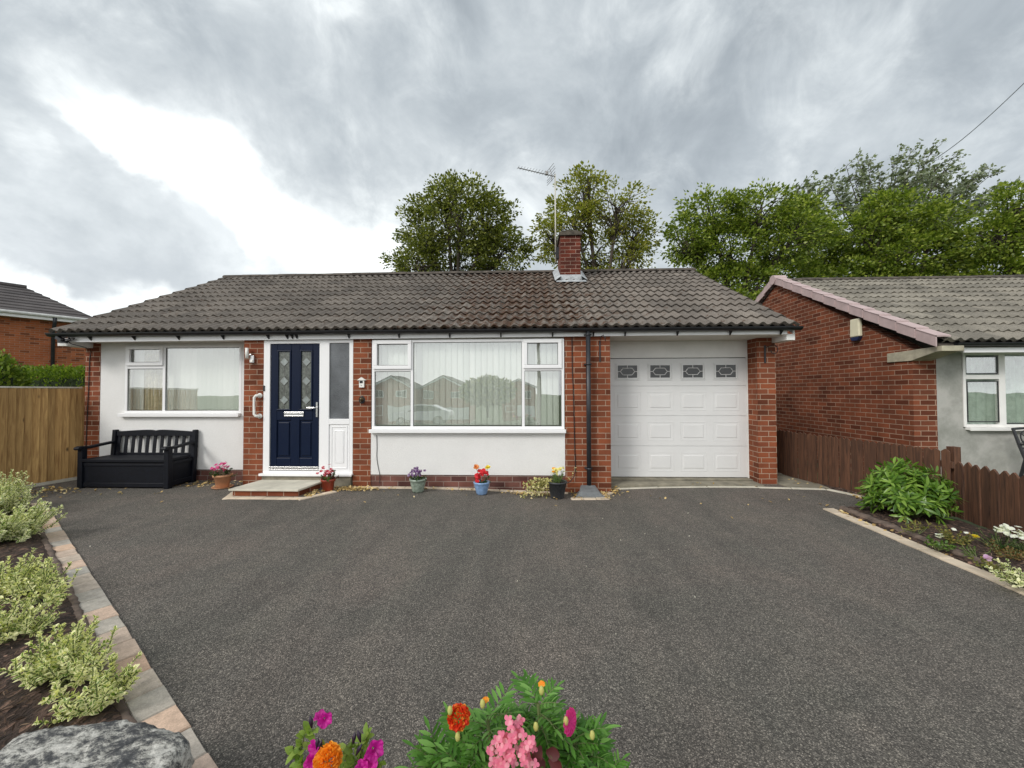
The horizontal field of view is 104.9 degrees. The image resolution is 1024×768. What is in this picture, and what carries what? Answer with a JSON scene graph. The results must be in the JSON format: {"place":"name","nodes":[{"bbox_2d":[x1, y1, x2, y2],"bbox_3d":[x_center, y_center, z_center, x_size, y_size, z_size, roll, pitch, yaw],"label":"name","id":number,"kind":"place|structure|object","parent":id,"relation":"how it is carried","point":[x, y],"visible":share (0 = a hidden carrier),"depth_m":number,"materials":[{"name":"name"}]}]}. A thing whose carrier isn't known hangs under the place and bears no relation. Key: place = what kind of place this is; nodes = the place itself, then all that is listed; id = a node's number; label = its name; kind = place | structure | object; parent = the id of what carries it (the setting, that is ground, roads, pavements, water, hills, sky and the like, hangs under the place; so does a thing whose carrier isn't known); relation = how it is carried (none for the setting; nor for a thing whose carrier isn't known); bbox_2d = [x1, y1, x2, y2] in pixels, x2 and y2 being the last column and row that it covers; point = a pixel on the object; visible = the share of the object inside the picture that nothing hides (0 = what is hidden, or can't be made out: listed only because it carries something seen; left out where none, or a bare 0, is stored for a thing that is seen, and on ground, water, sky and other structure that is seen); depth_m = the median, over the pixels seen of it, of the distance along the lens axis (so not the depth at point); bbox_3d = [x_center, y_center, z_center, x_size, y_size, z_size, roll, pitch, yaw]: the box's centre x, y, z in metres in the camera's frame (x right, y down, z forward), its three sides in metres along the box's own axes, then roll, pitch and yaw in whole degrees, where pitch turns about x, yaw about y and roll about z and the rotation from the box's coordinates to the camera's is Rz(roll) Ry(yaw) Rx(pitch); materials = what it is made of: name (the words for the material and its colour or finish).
{"place":"outdoors","nodes":[
{"label":"outdoors","id":0,"kind":"place"},
{"bbox_2d":[0,500,121,747],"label":"soil bed","id":1,"kind":"object","parent":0,"point":[32,710],"visible":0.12,"depth_m":1.91,"materials":[{"name":"brown soil"}]},
{"bbox_2d":[0,469,44,513],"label":"variegated shrub","id":2,"kind":"object","parent":1,"relation":"on","point":[9,499],"visible":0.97,"depth_m":4.62,"materials":[{"name":"green plant"}]},
{"bbox_2d":[0,594,64,643],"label":"variegated shrub","id":3,"kind":"object","parent":1,"relation":"on","point":[21,623],"visible":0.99,"depth_m":2.29,"materials":[{"name":"green plant"}]},
{"bbox_2d":[0,498,67,542],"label":"variegated shrub","id":4,"kind":"object","parent":1,"relation":"on","point":[19,528],"visible":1,"depth_m":3.75,"materials":[{"name":"green plant"}]},
{"bbox_2d":[0,548,81,606],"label":"variegated shrub","id":5,"kind":"object","parent":1,"relation":"on","point":[26,582],"visible":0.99,"depth_m":2.73,"materials":[{"name":"green plant"}]},
{"bbox_2d":[0,615,141,724],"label":"variegated shrub","id":6,"kind":"object","parent":1,"relation":"on","point":[59,662],"visible":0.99,"depth_m":1.85,"materials":[{"name":"green plant"}]},
{"bbox_2d":[0,719,190,767],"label":"stone","id":7,"kind":"object","parent":1,"relation":"on","point":[76,743],"visible":1,"depth_m":1.20,"materials":[{"name":"grey stone"}]},
{"bbox_2d":[0,504,1023,745],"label":"bark mulch","id":8,"kind":"object","parent":1,"relation":"on","point":[18,718],"visible":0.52,"depth_m":2.25,"materials":[{"name":"brown soil"}]},
{"bbox_2d":[285,709,385,767],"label":"flower tub","id":9,"kind":"object","parent":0,"point":[367,757],"visible":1,"depth_m":0.80,"materials":[{"name":"plant"}]},
{"bbox_2d":[0,0,1023,316],"label":"sky","id":10,"kind":"structure","parent":0,"point":[150,149],"materials":[{"name":"grey"}]},
{"bbox_2d":[394,669,630,767],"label":"flower tub","id":11,"kind":"object","parent":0,"point":[553,733],"visible":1,"depth_m":0.83,"materials":[{"name":"plant"}]},
{"bbox_2d":[19,480,1023,767],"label":"driveway","id":12,"kind":"structure","parent":0,"point":[717,628],"depth_m":2.50,"materials":[{"name":"grey asphalt"}]},
{"bbox_2d":[0,386,84,490],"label":"wooden fence","id":13,"kind":"object","parent":12,"relation":"on","point":[41,433],"visible":0.81,"depth_m":6.19,"materials":[{"name":"brown wood"}]},
{"bbox_2d":[26,504,136,722],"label":"kerb","id":14,"kind":"structure","parent":12,"relation":"on","point":[126,712],"depth_m":2.54,"materials":[{"name":"grey concrete"}]},
{"bbox_2d":[73,429,198,488],"bbox_3d":[-5.895,1.170,6.216,1.448,0.845,0.608,0,-1,2],"label":"storage bench","id":15,"kind":"object","parent":12,"relation":"on","point":[168,468],"visible":1,"depth_m":6.01,"materials":[{"name":"black plastic"}]},
{"bbox_2d":[209,461,236,488],"bbox_3d":[-4.401,1.379,5.992,0.326,0.402,0.355,1,-2,-44],"label":"flower pot","id":16,"kind":"object","parent":12,"relation":"on","point":[222,478],"visible":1,"depth_m":5.96,"materials":[{"name":"ceramic"}]},
{"bbox_2d":[316,464,338,491],"bbox_3d":[-2.710,1.377,5.779,0.293,0.395,0.286,-1,-1,25],"label":"flower pot","id":17,"kind":"object","parent":12,"relation":"on","point":[328,481],"visible":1,"depth_m":5.72,"materials":[{"name":"ceramic"}]},
{"bbox_2d":[407,466,426,492],"bbox_3d":[-1.384,1.384,5.718,0.253,0.376,0.305,-1,-2,44],"label":"flower pot","id":18,"kind":"object","parent":12,"relation":"on","point":[418,484],"visible":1,"depth_m":5.68,"materials":[{"name":"ceramic"}]},
{"bbox_2d":[473,464,490,494],"bbox_3d":[-0.428,1.372,5.670,0.257,0.430,0.240,0,-1,2],"label":"flower pot","id":19,"kind":"object","parent":12,"relation":"on","point":[481,486],"visible":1,"depth_m":5.61,"materials":[{"name":"ceramic"}]},
{"bbox_2d":[19,478,952,554],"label":"fallen leaves","id":20,"kind":"object","parent":12,"relation":"on","point":[349,488],"visible":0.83,"depth_m":5.79,"materials":[{"name":"brown plant"}]},
{"bbox_2d":[519,467,576,498],"bbox_3d":[0.512,1.407,5.596,0.816,0.468,0.291,0,-1,2],"label":"flower pot","id":21,"kind":"object","parent":12,"relation":"on","point":[556,487],"visible":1,"depth_m":5.54,"materials":[{"name":"plant"}]},
{"bbox_2d":[576,485,604,497],"bbox_3d":[1.111,1.554,5.686,0.398,0.128,0.280,0,-1,2],"label":"drain cover","id":22,"kind":"object","parent":12,"relation":"on","point":[587,491],"visible":0.89,"depth_m":5.62,"materials":[{"name":"grey stone"}]},
{"bbox_2d":[821,484,864,495],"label":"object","id":23,"kind":"object","parent":12,"relation":"on","point":[841,489],"visible":0.19,"depth_m":5.67,"materials":[{"name":"grey concrete"}]},
{"bbox_2d":[840,506,1022,575],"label":"kerb","id":24,"kind":"structure","parent":12,"relation":"on","point":[869,518],"depth_m":4.01,"materials":[{"name":"brown stone"}]},
{"bbox_2d":[777,473,829,488],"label":"path","id":25,"kind":"structure","parent":0,"point":[782,480],"depth_m":6.13,"materials":[{"name":"concrete"}]},
{"bbox_2d":[777,429,960,516],"bbox_3d":[4.772,1.181,7.231,0.330,0.800,5.532,0,-1,-5],"label":"picket fence","id":26,"kind":"object","parent":25,"relation":"on","point":[842,460],"visible":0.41,"depth_m":5.68,"materials":[{"name":"brown wood"}]},
{"bbox_2d":[807,463,987,528],"bbox_3d":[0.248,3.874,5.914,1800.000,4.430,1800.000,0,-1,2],"label":"ground","id":27,"kind":"structure","parent":0,"point":[957,518],"depth_m":4.74,"materials":[{"name":"brown soil"}]},
{"bbox_2d":[0,349,33,385],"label":"shrub","id":28,"kind":"object","parent":27,"relation":"on","point":[8,369],"visible":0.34,"depth_m":7.70,"materials":[{"name":"green plant"}]},
{"bbox_2d":[0,282,91,377],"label":"brick house","id":29,"kind":"structure","parent":27,"relation":"on","point":[29,318],"depth_m":15.03,"materials":[{"name":"red brick"}]},
{"bbox_2d":[12,363,84,388],"bbox_3d":[-11.153,0.619,9.037,4.663,2.173,1.134,0,-1,2],"label":"hedge","id":30,"kind":"object","parent":27,"relation":"on","point":[57,375],"visible":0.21,"depth_m":8.64,"materials":[{"name":"green plant"}]},
{"bbox_2d":[31,502,217,767],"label":"kerb","id":31,"kind":"structure","parent":27,"relation":"on","point":[149,698],"depth_m":2.20,"materials":[{"name":"beige stone"}]},
{"bbox_2d":[228,480,321,496],"bbox_3d":[-3.409,1.563,5.769,1.078,0.186,0.610,0,-1,2],"label":"door step","id":32,"kind":"object","parent":27,"relation":"on","point":[291,488],"depth_m":5.58,"materials":[{"name":"beige brick"}]},
{"bbox_2d":[222,486,613,499],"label":"kerb","id":33,"kind":"structure","parent":27,"relation":"on","point":[230,496],"depth_m":5.60,"materials":[{"name":"beige concrete"}]},
{"bbox_2d":[45,230,803,491],"bbox_3d":[-1.393,-0.700,9.523,11.510,5.390,7.293,0,-1,2],"label":"bungalow","id":34,"kind":"object","parent":27,"relation":"on","point":[684,385],"visible":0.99,"depth_m":6.21,"materials":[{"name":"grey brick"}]},
{"bbox_2d":[55,336,74,342],"bbox_3d":[-7.009,-0.704,6.167,0.253,0.117,0.090,0,-1,2],"label":"cable junction","id":35,"kind":"object","parent":34,"relation":"attached to","point":[61,339],"visible":1,"depth_m":6.16,"materials":[{"name":"black plastic"}]},
{"bbox_2d":[68,341,90,445],"bbox_3d":[-7.004,0.173,6.414,0.177,1.754,0.398,0,-1,-9],"label":"wall cable","id":36,"kind":"object","parent":34,"relation":"attached to","point":[88,389],"depth_m":6.58,"materials":[{"name":"black plastic"}]},
{"bbox_2d":[117,345,241,416],"bbox_3d":[-5.495,-0.051,6.613,2.058,1.186,0.267,0,-1,2],"label":"window","id":37,"kind":"structure","parent":34,"relation":"in","point":[169,380],"depth_m":6.67,"materials":[{"name":"white plastic"}]},
{"bbox_2d":[245,348,254,362],"bbox_3d":[-4.082,-0.445,6.136,0.129,0.230,0.065,0,-1,-23],"label":"wall lamp","id":38,"kind":"object","parent":34,"relation":"attached to","point":[252,357],"visible":1,"depth_m":6.12,"materials":[{"name":"white plastic"}]},
{"bbox_2d":[253,393,262,418],"bbox_3d":[-3.952,0.340,6.109,0.108,0.396,0.084,0,-1,2],"label":"grab rail","id":39,"kind":"object","parent":34,"relation":"attached to","point":[259,395],"visible":1,"depth_m":6.08,"materials":[{"name":"white plastic"}]},
{"bbox_2d":[270,344,319,465],"bbox_3d":[-3.387,0.325,6.124,0.782,1.908,0.109,0,-1,2],"label":"front door","id":40,"kind":"structure","parent":34,"relation":"in","point":[295,368],"depth_m":6.14,"materials":[{"name":"blue plastic"}]},
{"bbox_2d":[262,475,352,486],"bbox_3d":[-3.175,1.500,6.129,1.400,0.165,0.125,0,-1,2],"label":"door base","id":41,"kind":"structure","parent":34,"relation":"in","point":[341,481],"depth_m":6.07,"materials":[{"name":"concrete"}]},
{"bbox_2d":[358,377,364,387],"bbox_3d":[-2.318,-0.026,6.073,0.135,0.159,0.040,0,-1,2],"label":"doorbell","id":42,"kind":"object","parent":34,"relation":"attached to","point":[361,382],"visible":1,"depth_m":6.06,"materials":[{"name":"white plastic"}]},
{"bbox_2d":[359,396,364,403],"bbox_3d":[-2.322,0.244,6.059,0.099,0.124,0.057,0,-1,2],"label":"door ornament","id":43,"kind":"object","parent":34,"relation":"attached to","point":[361,399],"depth_m":6.07,"materials":[{"name":"metal"}]},
{"bbox_2d":[369,339,565,432],"bbox_3d":[-0.688,0.030,6.058,2.996,1.428,0.211,0,-1,2],"label":"window","id":44,"kind":"structure","parent":34,"relation":"in","point":[510,384],"depth_m":6.14,"materials":[{"name":"white plastic"}]},
{"bbox_2d":[347,272,683,322],"bbox_3d":[-1.228,-1.744,7.672,10.484,1.872,3.560,0,-1,2],"label":"roof debris","id":45,"kind":"object","parent":34,"relation":"on","point":[522,299],"visible":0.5,"depth_m":7.59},
{"bbox_2d":[517,163,558,261],"bbox_3d":[0.592,-3.875,8.951,1.011,2.165,0.424,0,-1,-11],"label":"tv aerial","id":46,"kind":"object","parent":34,"relation":"attached to","point":[556,253],"visible":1,"depth_m":9.01,"materials":[{"name":"metal"}]},
{"bbox_2d":[568,355,575,482],"bbox_3d":[0.847,0.389,5.920,0.227,2.246,0.040,0,-1,-10],"label":"wall cable","id":47,"kind":"object","parent":34,"relation":"attached to","point":[574,422],"depth_m":5.94,"materials":[{"name":"black plastic"}]},
{"bbox_2d":[599,335,605,361],"bbox_3d":[1.338,-0.530,5.836,0.041,0.385,0.250,0,-1,-9],"label":"basket bracket","id":48,"kind":"object","parent":34,"relation":"attached to","point":[600,348],"visible":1,"depth_m":5.95,"materials":[{"name":"metal"}]},
{"bbox_2d":[610,358,747,476],"bbox_3d":[2.704,0.552,6.494,2.283,1.948,0.048,0,-1,2],"label":"garage door","id":49,"kind":"structure","parent":34,"relation":"in","point":[671,417],"depth_m":6.48,"materials":[{"name":"metal"}]},
{"bbox_2d":[764,345,777,362],"bbox_3d":[4.040,-0.472,6.132,0.193,0.285,0.040,-1,-1,18],"label":"basket bracket","id":50,"kind":"object","parent":34,"relation":"attached to","point":[765,347],"visible":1,"depth_m":6.16,"materials":[{"name":"metal"}]},
{"bbox_2d":[378,169,537,271],"bbox_3d":[-2.764,-4.658,21.001,8.373,13.330,6.586,0,-1,2],"label":"tree","id":51,"kind":"object","parent":27,"relation":"on","point":[484,243],"visible":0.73,"depth_m":19.92,"materials":[{"name":"green plant"}]},
{"bbox_2d":[525,160,667,269],"bbox_3d":[4.441,-4.661,20.349,7.637,13.285,4.892,0,-1,2],"label":"tree","id":52,"kind":"object","parent":27,"relation":"on","point":[616,229],"visible":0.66,"depth_m":19.72,"materials":[{"name":"green plant"}]},
{"bbox_2d":[611,477,764,487],"bbox_3d":[2.685,1.600,6.263,2.340,0.136,0.460,0,-1,2],"label":"garage threshold","id":53,"kind":"object","parent":27,"relation":"on","point":[624,482],"visible":0.47,"depth_m":6.22,"materials":[{"name":"concrete"}]},
{"bbox_2d":[611,486,863,496],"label":"kerb","id":54,"kind":"structure","parent":27,"relation":"on","point":[842,492],"depth_m":5.93,"materials":[{"name":"concrete"}]},
{"bbox_2d":[657,176,846,300],"bbox_3d":[11.456,-3.916,19.006,8.557,11.651,5.188,0,-1,2],"label":"tree","id":55,"kind":"object","parent":27,"relation":"on","point":[700,249],"visible":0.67,"depth_m":18.36,"materials":[{"name":"green plant"}]},
{"bbox_2d":[792,170,839,249],"bbox_3d":[20.982,-6.450,27.887,3.260,16.996,3.649,-1,-1,25],"label":"tree","id":56,"kind":"object","parent":27,"relation":"on","point":[810,187],"visible":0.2,"depth_m":27.53,"materials":[{"name":"green plant"}]},
{"bbox_2d":[773,188,886,277],"bbox_3d":[16.912,-4.069,21.236,6.368,12.049,4.276,0,-1,2],"label":"tree","id":57,"kind":"object","parent":27,"relation":"on","point":[829,258],"visible":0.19,"depth_m":20.40,"materials":[{"name":"green plant"}]},
{"bbox_2d":[755,275,1023,486],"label":"neighbour bungalow","id":58,"kind":"object","parent":27,"relation":"on","point":[932,362],"visible":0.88,"depth_m":7.04,"materials":[{"name":"brick"}]},
{"bbox_2d":[850,318,861,340],"bbox_3d":[6.446,-1.014,7.378,0.072,0.415,0.219,0,-1,2],"label":"alarm box","id":59,"kind":"object","parent":58,"relation":"attached to","point":[855,329],"visible":1,"depth_m":7.33,"materials":[{"name":"beige plastic"}]},
{"bbox_2d":[961,352,1023,430],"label":"window","id":60,"kind":"structure","parent":58,"relation":"in","point":[992,382],"depth_m":6.42,"materials":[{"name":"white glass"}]},
{"bbox_2d":[814,183,1003,277],"bbox_3d":[19.103,-4.016,19.139,8.729,11.796,4.161,0,-1,2],"label":"tree","id":61,"kind":"object","parent":27,"relation":"on","point":[889,230],"visible":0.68,"depth_m":18.66,"materials":[{"name":"green plant"}]},
{"bbox_2d":[823,508,1023,594],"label":"kerb","id":62,"kind":"structure","parent":27,"relation":"on","point":[987,575],"depth_m":3.49,"materials":[{"name":"beige concrete"}]},
{"bbox_2d":[823,138,1023,261],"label":"tree","id":63,"kind":"object","parent":27,"relation":"on","point":[929,179],"visible":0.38,"depth_m":30.45,"materials":[{"name":"green plant"}]},
{"bbox_2d":[953,180,1023,275],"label":"tree","id":64,"kind":"object","parent":27,"relation":"on","point":[1007,248],"visible":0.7,"depth_m":17.00,"materials":[{"name":"green plant"}]},
{"bbox_2d":[1011,427,1023,477],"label":"garden bench","id":65,"kind":"object","parent":27,"relation":"on","point":[1020,447],"visible":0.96,"depth_m":5.93,"materials":[{"name":"metal"}]},
{"bbox_2d":[838,507,1023,580],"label":"soil right bed","id":66,"kind":"object","parent":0,"point":[959,524],"visible":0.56,"depth_m":3.89,"materials":[{"name":"brown soil"}]},
{"bbox_2d":[855,457,967,524],"bbox_3d":[4.461,1.166,4.463,0.940,0.674,0.848,0,-1,2],"label":"peony bush","id":67,"kind":"object","parent":66,"relation":"on","point":[913,492],"visible":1,"depth_m":4.29,"materials":[{"name":"green plant"}]},
{"bbox_2d":[899,516,932,533],"bbox_3d":[3.934,1.395,3.871,0.308,0.157,0.238,0,-1,2],"label":"seedling","id":68,"kind":"object","parent":66,"relation":"on","point":[914,529],"visible":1,"depth_m":3.84,"materials":[{"name":"green plant"}]},
{"bbox_2d":[924,533,956,551],"bbox_3d":[3.793,1.401,3.485,0.183,0.161,0.226,0,-1,2],"label":"bedding plant","id":69,"kind":"object","parent":66,"relation":"on","point":[936,544],"visible":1,"depth_m":3.47,"materials":[{"name":"green plant"}]},
{"bbox_2d":[935,525,978,544],"bbox_3d":[4.049,1.383,3.607,0.255,0.170,0.253,-1,-1,22],"label":"bedding plant","id":70,"kind":"object","parent":66,"relation":"on","point":[946,534],"visible":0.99,"depth_m":3.58,"materials":[{"name":"green plant"}]},
{"bbox_2d":[959,534,993,557],"bbox_3d":[3.881,1.363,3.337,0.194,0.201,0.184,0,-1,2],"label":"bedding plant","id":71,"kind":"object","parent":66,"relation":"on","point":[969,550],"visible":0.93,"depth_m":3.32,"materials":[{"name":"green plant"}]},
{"bbox_2d":[968,554,1004,570],"bbox_3d":[3.734,1.401,3.079,0.206,0.113,0.150,0,-1,-12],"label":"bedding plant","id":72,"kind":"object","parent":66,"relation":"on","point":[989,562],"visible":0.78,"depth_m":3.08,"materials":[{"name":"green plant"}]},
{"bbox_2d":[955,462,1023,540],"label":"picket fence","id":73,"kind":"object","parent":66,"relation":"on","point":[993,497],"visible":0.92,"depth_m":4.01,"materials":[{"name":"brown wood"}]},
{"bbox_2d":[973,523,1023,550],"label":"bedding plant","id":74,"kind":"object","parent":66,"relation":"on","point":[1004,528],"visible":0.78,"depth_m":3.47,"materials":[{"name":"green plant"}]},
{"bbox_2d":[984,558,1023,587],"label":"bedding plant","id":75,"kind":"object","parent":66,"relation":"on","point":[1016,580],"visible":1,"depth_m":2.86,"materials":[{"name":"green plant"}]},
{"bbox_2d":[985,539,1023,560],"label":"bedding plant","id":76,"kind":"object","parent":66,"relation":"on","point":[1019,556],"visible":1,"depth_m":3.27,"materials":[{"name":"green plant"}]},
{"bbox_2d":[998,531,1023,553],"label":"bedding plant","id":77,"kind":"object","parent":66,"relation":"on","point":[1012,536],"visible":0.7,"depth_m":3.34,"materials":[{"name":"green plant"}]},
{"bbox_2d":[934,83,1023,159],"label":"overhead cable","id":78,"kind":"object","parent":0,"point":[982,122],"visible":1,"depth_m":17.31,"materials":[{"name":"black plastic"}]}
]}

